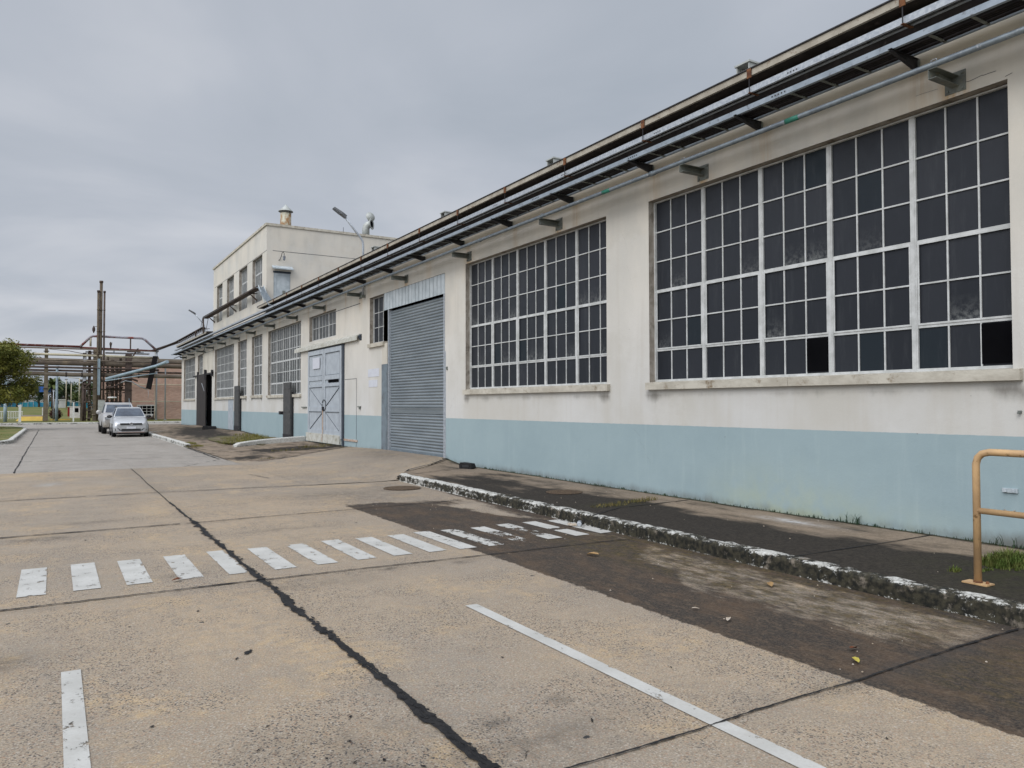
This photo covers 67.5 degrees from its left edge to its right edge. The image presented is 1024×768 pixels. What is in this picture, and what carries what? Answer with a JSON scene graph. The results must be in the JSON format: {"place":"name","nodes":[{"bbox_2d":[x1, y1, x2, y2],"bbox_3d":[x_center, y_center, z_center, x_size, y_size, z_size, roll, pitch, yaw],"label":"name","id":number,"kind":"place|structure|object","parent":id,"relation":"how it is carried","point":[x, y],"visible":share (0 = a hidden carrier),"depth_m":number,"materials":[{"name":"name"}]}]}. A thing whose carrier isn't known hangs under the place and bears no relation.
{"place":"outdoors","nodes":[
{"label":"outdoors","id":0,"kind":"place"},
{"bbox_2d":[0,426,22,440],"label":"grass island","id":1,"kind":"structure","parent":0,"point":[8,432],"depth_m":43.37,"materials":[{"name":"plant"}]},
{"bbox_2d":[0,338,42,406],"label":"broadleaf tree","id":2,"kind":"object","parent":1,"relation":"on","point":[11,365],"visible":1,"depth_m":49.98,"materials":[{"name":"green plant"}]},
{"bbox_2d":[0,407,90,418],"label":"grass bank","id":3,"kind":"structure","parent":0,"point":[32,410],"depth_m":107.12,"materials":[{"name":"plant"}]},
{"bbox_2d":[31,382,50,406],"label":"tree","id":4,"kind":"object","parent":3,"relation":"on","point":[40,396],"visible":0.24,"depth_m":146.08,"materials":[{"name":"green plant"}]},
{"bbox_2d":[0,401,87,407],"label":"hoarding","id":5,"kind":"object","parent":3,"relation":"on","point":[32,404],"visible":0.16,"depth_m":152.63,"materials":[{"name":"teal paint"}]},
{"bbox_2d":[42,377,64,408],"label":"tree","id":6,"kind":"object","parent":3,"relation":"on","point":[52,382],"visible":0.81,"depth_m":128.43,"materials":[{"name":"green plant"}]},
{"bbox_2d":[54,381,77,406],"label":"tree","id":7,"kind":"object","parent":3,"relation":"on","point":[67,397],"visible":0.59,"depth_m":153.54,"materials":[{"name":"green plant"}]},
{"bbox_2d":[69,382,92,403],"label":"tree","id":8,"kind":"object","parent":3,"relation":"on","point":[75,395],"visible":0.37,"depth_m":129.75,"materials":[{"name":"green plant"}]},
{"bbox_2d":[0,423,180,473],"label":"road","id":9,"kind":"structure","parent":0,"point":[12,454],"depth_m":28.32,"materials":[{"name":"grey concrete"}]},
{"bbox_2d":[0,426,26,444],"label":"kerb","id":10,"kind":"structure","parent":9,"relation":"on","point":[15,437],"depth_m":35.28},
{"bbox_2d":[0,418,180,422],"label":"grass verge","id":11,"kind":"object","parent":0,"point":[48,421],"depth_m":75.16,"materials":[{"name":"plant"}]},
{"bbox_2d":[16,415,42,420],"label":"concrete ramp","id":12,"kind":"structure","parent":11,"relation":"on","point":[31,417],"depth_m":74.84,"materials":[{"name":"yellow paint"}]},
{"bbox_2d":[43,348,48,420],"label":"rack column","id":13,"kind":"structure","parent":11,"relation":"on","point":[45,406],"depth_m":71.61,"materials":[{"name":"metal"}]},
{"bbox_2d":[25,352,158,358],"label":"steel pipe","id":14,"kind":"object","parent":13,"relation":"attached to","point":[94,355],"visible":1,"depth_m":73.49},
{"bbox_2d":[30,360,181,368],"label":"steel pipe","id":15,"kind":"object","parent":13,"relation":"attached to","point":[107,364],"visible":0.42,"depth_m":74.04,"materials":[{"name":"metal"}]},
{"bbox_2d":[55,368,57,420],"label":"steel pole","id":16,"kind":"object","parent":11,"relation":"on","point":[56,407],"visible":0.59,"depth_m":73.83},
{"bbox_2d":[24,369,181,373],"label":"steel pipe","id":17,"kind":"object","parent":16,"relation":"attached to","point":[102,371],"depth_m":75.17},
{"bbox_2d":[67,406,79,417],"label":"kiosk","id":18,"kind":"object","parent":11,"relation":"on","point":[76,411],"visible":0.73,"depth_m":83.08,"materials":[{"name":"white paint"}]},
{"bbox_2d":[87,351,91,420],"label":"rack column","id":19,"kind":"structure","parent":11,"relation":"on","point":[89,398],"depth_m":73.75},
{"bbox_2d":[82,377,98,420],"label":"valve cluster","id":20,"kind":"object","parent":11,"relation":"on","point":[84,397],"visible":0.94,"depth_m":73.25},
{"bbox_2d":[92,349,96,420],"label":"rack column","id":21,"kind":"structure","parent":11,"relation":"on","point":[94,392],"depth_m":73.66,"materials":[{"name":"metal"}]},
{"bbox_2d":[20,346,158,351],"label":"rack beam","id":22,"kind":"structure","parent":21,"relation":"on","point":[81,349],"depth_m":73.11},
{"bbox_2d":[13,343,80,347],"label":"steel pipe","id":23,"kind":"object","parent":22,"relation":"on","point":[49,345],"visible":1,"depth_m":71.92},
{"bbox_2d":[80,335,155,348],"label":"steel pipe","id":24,"kind":"object","parent":22,"relation":"on","point":[120,337],"visible":0.97,"depth_m":75.08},
{"bbox_2d":[81,347,157,350],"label":"steel pipe","id":25,"kind":"object","parent":22,"relation":"on","point":[116,349],"visible":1,"depth_m":74.90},
{"bbox_2d":[96,290,99,420],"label":"chimney stack","id":26,"kind":"object","parent":11,"relation":"on","point":[98,309],"visible":0.92,"depth_m":73.73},
{"bbox_2d":[17,358,158,362],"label":"steel pipe","id":27,"kind":"object","parent":26,"relation":"attached to","point":[94,360],"visible":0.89,"depth_m":73.51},
{"bbox_2d":[23,366,158,370],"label":"steel pipe","id":28,"kind":"object","parent":26,"relation":"attached to","point":[66,367],"visible":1,"depth_m":72.94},
{"bbox_2d":[97,359,99,394],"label":"steel channel","id":29,"kind":"object","parent":28,"relation":"attached to","point":[98,381],"visible":1,"depth_m":73.52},
{"bbox_2d":[99,281,102,398],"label":"chimney stack","id":30,"kind":"object","parent":11,"relation":"on","point":[100,317],"visible":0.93,"depth_m":73.98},
{"bbox_2d":[102,291,105,398],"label":"chimney stack","id":31,"kind":"object","parent":11,"relation":"on","point":[104,310],"visible":0.92,"depth_m":74.01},
{"bbox_2d":[124,353,131,403],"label":"rack column","id":32,"kind":"structure","parent":11,"relation":"on","point":[128,392],"depth_m":75.10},
{"bbox_2d":[7,371,181,378],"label":"steel pipe","id":33,"kind":"object","parent":32,"relation":"attached to","point":[65,374],"visible":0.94,"depth_m":73.30,"materials":[{"name":"metal"}]},
{"bbox_2d":[105,367,137,395],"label":"valve cluster","id":34,"kind":"object","parent":33,"relation":"attached to","point":[120,384],"visible":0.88,"depth_m":74.73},
{"bbox_2d":[101,357,181,418],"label":"brick building","id":35,"kind":"structure","parent":11,"relation":"on","point":[173,393],"depth_m":82.20,"materials":[{"name":"brown brick"}]},
{"bbox_2d":[137,405,153,416],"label":"window","id":36,"kind":"structure","parent":35,"relation":"in","point":[147,409],"depth_m":81.54,"materials":[{"name":"white paint"}]},
{"bbox_2d":[154,350,157,419],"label":"steel post","id":37,"kind":"object","parent":11,"relation":"on","point":[155,401],"visible":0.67,"depth_m":76.52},
{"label":"rack column","id":38,"kind":"object","parent":11,"relation":"on","visible":0},
{"bbox_2d":[85,351,149,354],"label":"pipe bridge","id":39,"kind":"structure","parent":38,"relation":"on","point":[137,353],"depth_m":75.42,"materials":[{"name":"metal"}]},
{"bbox_2d":[34,358,181,363],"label":"steel pipe","id":40,"kind":"object","parent":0,"point":[110,360],"visible":0.32,"depth_m":76.67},
{"bbox_2d":[15,424,238,472],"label":"road","id":41,"kind":"structure","parent":0,"point":[78,447],"depth_m":25.91,"materials":[{"name":"grey concrete"}]},
{"bbox_2d":[96,402,132,433],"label":"pickup truck","id":42,"kind":"object","parent":41,"relation":"on","point":[104,420],"visible":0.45,"depth_m":44.36,"materials":[{"name":"silver metal"}]},
{"bbox_2d":[107,404,150,436],"bbox_3d":[-20.405,1.770,40.765,2.113,2.056,3.988,1,-2,-30],"label":"hatchback car","id":43,"kind":"object","parent":41,"relation":"on","point":[128,420],"visible":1,"depth_m":39.50,"materials":[{"name":"silver metal"}]},
{"bbox_2d":[149,431,189,447],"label":"kerb","id":44,"kind":"structure","parent":41,"relation":"on","point":[175,441],"depth_m":33.61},
{"bbox_2d":[105,360,168,379],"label":"steel pipe","id":45,"kind":"object","parent":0,"point":[137,370],"visible":1,"depth_m":74.14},
{"bbox_2d":[0,464,398,501],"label":"road","id":46,"kind":"structure","parent":0,"point":[46,485],"depth_m":16.34,"materials":[{"name":"concrete"}]},
{"bbox_2d":[148,424,347,461],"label":"pavement","id":47,"kind":"structure","parent":0,"point":[197,434],"depth_m":28.22,"materials":[{"name":"concrete"}]},
{"bbox_2d":[185,432,272,446],"bbox_3d":[-11.086,2.306,32.870,3.896,0.331,8.059,0,-2,-3],"label":"grass patch","id":48,"kind":"object","parent":47,"relation":"on","point":[250,435],"visible":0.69,"depth_m":32.70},
{"bbox_2d":[208,436,275,444],"bbox_3d":[-10.979,2.356,32.483,3.274,0.030,8.758,1,-2,-31],"label":"soil patch","id":49,"kind":"object","parent":47,"relation":"on","point":[217,439],"visible":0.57,"depth_m":33.21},
{"bbox_2d":[184,443,350,458],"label":"dry grass","id":50,"kind":"structure","parent":47,"relation":"on","point":[315,446],"depth_m":26.12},
{"bbox_2d":[233,436,304,446],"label":"kerb","id":51,"kind":"structure","parent":47,"relation":"on","point":[273,440],"depth_m":29.43,"materials":[{"name":"concrete"}]},
{"bbox_2d":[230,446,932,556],"bbox_3d":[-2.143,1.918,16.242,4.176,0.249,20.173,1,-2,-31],"label":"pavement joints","id":52,"kind":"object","parent":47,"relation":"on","point":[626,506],"visible":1,"depth_m":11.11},
{"bbox_2d":[230,447,442,484],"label":"driveway","id":53,"kind":"structure","parent":0,"point":[348,465],"depth_m":19.22,"materials":[{"name":"concrete"}]},
{"bbox_2d":[0,0,887,396],"label":"sky","id":54,"kind":"structure","parent":0,"point":[143,142],"materials":[{"name":"grey"}]},
{"bbox_2d":[0,480,1023,767],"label":"road","id":55,"kind":"structure","parent":0,"point":[302,688],"depth_m":5.09,"materials":[{"name":"concrete"}]},
{"bbox_2d":[61,669,90,767],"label":"lane line","id":56,"kind":"object","parent":55,"relation":"on","point":[73,711],"visible":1,"depth_m":3.92,"materials":[{"name":"paint"}]},
{"bbox_2d":[16,519,610,596],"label":"crosswalk stripes","id":57,"kind":"object","parent":55,"relation":"on","point":[131,573],"visible":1,"depth_m":8.11,"materials":[{"name":"paint"}]},
{"bbox_2d":[383,486,420,489],"bbox_3d":[-2.138,2.020,14.894,0.720,0.009,0.720,1,-2,-31],"label":"manhole cover","id":58,"kind":"object","parent":55,"relation":"on","point":[402,487],"visible":1,"depth_m":14.91,"materials":[{"name":"metal"}]},
{"bbox_2d":[129,521,888,767],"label":"tar scraps","id":59,"kind":"object","parent":55,"relation":"on","point":[413,701],"visible":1,"depth_m":4.17,"materials":[{"name":"asphalt"}]},
{"bbox_2d":[0,432,1018,767],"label":"road joints","id":60,"kind":"object","parent":55,"relation":"on","point":[430,718],"visible":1,"depth_m":4.84,"materials":[{"name":"asphalt"}]},
{"bbox_2d":[466,604,825,767],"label":"lane line","id":61,"kind":"object","parent":55,"relation":"on","point":[787,755],"visible":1,"depth_m":4.25,"materials":[{"name":"paint"}]},
{"bbox_2d":[399,473,1023,628],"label":"kerb","id":62,"kind":"structure","parent":55,"relation":"on","point":[1007,612],"depth_m":7.43,"materials":[{"name":"concrete"}]},
{"bbox_2d":[402,459,1023,602],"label":"pavement","id":63,"kind":"structure","parent":0,"point":[923,559],"depth_m":8.95,"materials":[{"name":"concrete"}]},
{"bbox_2d":[459,462,475,468],"bbox_3d":[-1.028,1.883,17.685,0.360,0.140,0.184,-1,-2,30],"label":"rubber block","id":64,"kind":"object","parent":63,"relation":"on","point":[464,465],"depth_m":17.62,"materials":[{"name":"black rubber"}]},
{"bbox_2d":[546,490,581,493],"bbox_3d":[0.882,1.820,12.931,0.620,0.009,0.620,1,-2,-31],"label":"manhole cover","id":65,"kind":"object","parent":63,"relation":"on","point":[564,491],"visible":1,"depth_m":12.93,"materials":[{"name":"metal"}]},
{"bbox_2d":[590,496,657,507],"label":"weeds","id":66,"kind":"object","parent":63,"relation":"on","point":[635,500],"visible":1,"depth_m":11.50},
{"bbox_2d":[485,467,1023,548],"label":"wall weeds","id":67,"kind":"object","parent":63,"relation":"on","point":[857,523],"depth_m":9.59,"materials":[{"name":"green plant"}]},
{"bbox_2d":[947,546,1023,571],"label":"grass tuft","id":68,"kind":"object","parent":63,"relation":"on","point":[1007,559],"visible":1,"depth_m":6.99,"materials":[{"name":"plant"}]},
{"bbox_2d":[962,449,1023,586],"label":"handrail","id":69,"kind":"object","parent":63,"relation":"on","point":[978,510],"visible":1,"depth_m":6.30,"materials":[{"name":"metal"}]},
{"label":"ground","id":70,"kind":"structure","parent":0,"visible":0},
{"bbox_2d":[0,421,180,424],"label":"kerb","id":71,"kind":"structure","parent":70,"relation":"on","point":[78,423],"depth_m":65.63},
{"bbox_2d":[176,0,1023,547],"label":"factory building","id":72,"kind":"structure","parent":70,"relation":"on","point":[818,314],"depth_m":11.44,"materials":[{"name":"paint"}]},
{"bbox_2d":[183,358,194,400],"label":"window","id":73,"kind":"structure","parent":72,"relation":"in","point":[190,364],"depth_m":57.27,"materials":[{"name":"glass"}]},
{"bbox_2d":[193,370,212,425],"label":"sliding door","id":74,"kind":"structure","parent":72,"relation":"in","point":[201,379],"depth_m":51.19,"materials":[{"name":"black paint"}]},
{"bbox_2d":[152,285,273,350],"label":"cable tray","id":75,"kind":"object","parent":72,"relation":"attached to","point":[264,294],"visible":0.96,"depth_m":43.62,"materials":[{"name":"metal"}]},
{"bbox_2d":[121,356,157,395],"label":"cable duct","id":76,"kind":"object","parent":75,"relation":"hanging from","point":[151,376],"visible":1,"depth_m":75.76,"materials":[{"name":"metal"}]},
{"bbox_2d":[219,285,222,320],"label":"window","id":77,"kind":"structure","parent":72,"relation":"in","point":[221,287],"depth_m":47.34,"materials":[{"name":"white paint"}]},
{"bbox_2d":[213,345,233,399],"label":"window","id":78,"kind":"structure","parent":72,"relation":"in","point":[225,356],"depth_m":45.51,"materials":[{"name":"glass"}]},
{"bbox_2d":[228,399,232,429],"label":"pale blue hatch door","id":79,"kind":"structure","parent":72,"relation":"in","point":[230,401],"depth_m":43.30,"materials":[{"name":"paint"}]},
{"bbox_2d":[229,277,233,315],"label":"window","id":80,"kind":"structure","parent":72,"relation":"in","point":[231,294],"depth_m":44.49,"materials":[{"name":"glass"}]},
{"bbox_2d":[234,386,241,430],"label":"charcoal door","id":81,"kind":"structure","parent":72,"relation":"in","point":[237,400],"depth_m":41.00,"materials":[{"name":"paint"}]},
{"bbox_2d":[240,340,246,397],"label":"window","id":82,"kind":"structure","parent":72,"relation":"in","point":[243,345],"depth_m":41.24,"materials":[{"name":"glass"}]},
{"bbox_2d":[242,268,246,309],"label":"window","id":83,"kind":"structure","parent":72,"relation":"in","point":[244,273],"depth_m":41.45,"materials":[{"name":"glass"}]},
{"bbox_2d":[250,335,261,397],"bbox_3d":[-12.581,-0.854,37.918,0.255,3.075,2.364,1,-2,-31],"label":"window","id":84,"kind":"structure","parent":72,"relation":"in","point":[257,340],"depth_m":38.33,"materials":[{"name":"glass"}]},
{"bbox_2d":[255,257,261,302],"bbox_3d":[-12.535,-5.166,38.185,0.060,2.220,2.130,1,-2,-31],"label":"window","id":85,"kind":"structure","parent":72,"relation":"in","point":[258,264],"depth_m":38.63,"materials":[{"name":"glass"}]},
{"bbox_2d":[272,265,293,298],"bbox_3d":[-11.002,-4.768,36.685,0.960,1.800,0.400,1,-2,-31],"label":"roof door","id":86,"kind":"structure","parent":72,"relation":"in","point":[281,279],"depth_m":36.75,"materials":[{"name":"grey metal"}]},
{"bbox_2d":[266,322,300,397],"bbox_3d":[-9.966,-0.960,33.552,0.255,3.105,5.664,1,-2,-31],"label":"window","id":87,"kind":"structure","parent":72,"relation":"in","point":[285,364],"depth_m":33.77,"materials":[{"name":"glass"}]},
{"bbox_2d":[278,205,292,224],"bbox_3d":[-11.049,-8.200,37.393,0.700,1.140,0.700,1,-2,-31],"label":"roof flue","id":88,"kind":"object","parent":72,"relation":"on","point":[285,211],"visible":0.91,"depth_m":37.18,"materials":[{"name":"metal"}]},
{"bbox_2d":[279,382,293,436],"bbox_3d":[-9.601,1.169,32.512,0.189,2.460,1.392,1,-2,-36],"label":"charcoal door","id":89,"kind":"structure","parent":72,"relation":"in","point":[288,401],"depth_m":32.14,"materials":[{"name":"paint"}]},
{"bbox_2d":[312,310,335,340],"bbox_3d":[-7.014,-2.169,28.839,0.060,0.950,3.310,1,-2,-31],"label":"window","id":90,"kind":"structure","parent":72,"relation":"in","point":[323,326],"depth_m":29.02,"materials":[{"name":"glass"}]},
{"bbox_2d":[306,344,344,445],"bbox_3d":[-6.959,0.427,28.293,0.108,3.550,4.380,1,-2,-31],"label":"double door","id":91,"kind":"structure","parent":72,"relation":"in","point":[326,365],"depth_m":28.04,"materials":[{"name":"grey paint"}]},
{"bbox_2d":[332,207,364,297],"bbox_3d":[-5.226,-4.209,24.574,1.074,2.814,0.200,1,-2,-31],"label":"street lamp","id":92,"kind":"object","parent":72,"relation":"attached to","point":[340,213],"visible":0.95,"depth_m":24.64,"materials":[{"name":"metal"}]},
{"bbox_2d":[362,212,374,234],"bbox_3d":[-7.495,-8.242,39.915,0.548,1.409,0.572,-1,-2,22],"label":"roof exhaust","id":93,"kind":"object","parent":72,"relation":"on","point":[369,223],"visible":0.95,"depth_m":39.75,"materials":[{"name":"metal"}]},
{"bbox_2d":[368,368,378,376],"bbox_3d":[-4.353,-0.351,24.057,0.007,0.250,0.960,1,-2,-31],"label":"notice board","id":94,"kind":"object","parent":72,"relation":"attached to","point":[373,372],"visible":1,"depth_m":24.04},
{"bbox_2d":[367,295,387,347],"bbox_3d":[-4.162,-1.950,23.880,0.255,1.585,1.344,1,-2,-31],"label":"window","id":95,"kind":"structure","parent":72,"relation":"in","point":[378,303],"depth_m":24.12,"materials":[{"name":"glass"}]},
{"bbox_2d":[391,272,407,282],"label":"pipe bracket","id":96,"kind":"object","parent":72,"relation":"attached to","point":[401,278],"visible":1,"depth_m":21.81,"materials":[{"name":"grey metal"}]},
{"bbox_2d":[452,248,471,261],"bbox_3d":[-1.232,-3.124,18.471,0.459,0.284,0.230,1,-2,-31],"label":"pipe bracket","id":97,"kind":"object","parent":72,"relation":"attached to","point":[468,256],"visible":1,"depth_m":18.49,"materials":[{"name":"grey metal"}]},
{"bbox_2d":[491,218,512,226],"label":"tray bracket","id":98,"kind":"object","parent":72,"relation":"attached to","point":[506,223],"visible":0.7,"depth_m":16.46,"materials":[{"name":"grey metal"}]},
{"bbox_2d":[462,219,609,394],"bbox_3d":[0.354,-1.399,16.321,0.255,3.185,5.684,1,-2,-31],"label":"window","id":99,"kind":"structure","parent":72,"relation":"in","point":[538,311],"depth_m":16.02,"materials":[{"name":"glass"}]},
{"bbox_2d":[539,213,562,230],"bbox_3d":[0.746,-3.216,15.169,0.459,0.284,0.230,1,-2,-31],"label":"pipe bracket","id":100,"kind":"object","parent":72,"relation":"attached to","point":[557,224],"visible":1,"depth_m":15.20,"materials":[{"name":"grey metal"}]},
{"bbox_2d":[550,193,573,203],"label":"tray bracket","id":101,"kind":"object","parent":72,"relation":"attached to","point":[569,199],"visible":0.7,"depth_m":14.52,"materials":[{"name":"grey metal"}]},
{"bbox_2d":[174,0,970,350],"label":"cable tray","id":102,"kind":"object","parent":72,"relation":"attached to","point":[892,28],"visible":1,"depth_m":11.48,"materials":[{"name":"metal"}]},
{"bbox_2d":[627,160,653,172],"bbox_3d":[2.107,-3.602,12.550,0.535,0.270,0.060,1,-2,-31],"label":"tray bracket","id":103,"kind":"object","parent":72,"relation":"attached to","point":[648,168],"visible":0.7,"depth_m":12.57,"materials":[{"name":"grey metal"}]},
{"bbox_2d":[679,157,708,181],"bbox_3d":[2.775,-3.311,11.781,0.459,0.284,0.230,1,-2,-31],"label":"pipe bracket","id":104,"kind":"object","parent":72,"relation":"attached to","point":[701,173],"visible":1,"depth_m":11.81,"materials":[{"name":"grey metal"}]},
{"bbox_2d":[734,59,759,73],"bbox_3d":[3.382,-4.488,11.012,0.220,0.215,0.280,1,-2,-31],"label":"roof bracket","id":105,"kind":"object","parent":72,"relation":"on","point":[744,65],"visible":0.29,"depth_m":10.96,"materials":[{"name":"metal"}]},
{"bbox_2d":[733,114,762,129],"bbox_3d":[3.271,-3.656,10.607,0.535,0.270,0.060,1,-2,-31],"label":"tray bracket","id":106,"kind":"object","parent":72,"relation":"attached to","point":[755,124],"visible":0.7,"depth_m":10.63,"materials":[{"name":"grey metal"}]},
{"bbox_2d":[645,84,1023,389],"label":"window","id":107,"kind":"structure","parent":72,"relation":"in","point":[880,255],"depth_m":9.81,"materials":[{"name":"glass"}]},
{"bbox_2d":[888,48,919,68],"bbox_3d":[4.434,-3.710,8.665,0.535,0.270,0.060,1,-2,-31],"label":"tray bracket","id":108,"kind":"object","parent":72,"relation":"attached to","point":[910,61],"visible":0.7,"depth_m":8.68,"materials":[{"name":"metal"}]},
{"bbox_2d":[171,0,1023,354],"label":"cable tray","id":109,"kind":"object","parent":108,"relation":"on","point":[971,20],"visible":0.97,"depth_m":10.50,"materials":[{"name":"metal"}]},
{"bbox_2d":[899,0,913,28],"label":"tray hanger","id":110,"kind":"object","parent":72,"relation":"hanging from","point":[902,3],"visible":1,"depth_m":8.65,"materials":[{"name":"metal"}]},
{"bbox_2d":[928,58,965,95],"bbox_3d":[4.768,-3.403,8.454,0.459,0.284,0.230,1,-2,-31],"label":"pipe bracket","id":111,"kind":"object","parent":72,"relation":"attached to","point":[954,82],"visible":1,"depth_m":8.49,"materials":[{"name":"grey metal"}]},
{"bbox_2d":[174,26,1023,358],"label":"conduit pipe","id":112,"kind":"object","parent":111,"relation":"attached to","point":[870,88],"visible":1,"depth_m":10.62,"materials":[{"name":"metal"}]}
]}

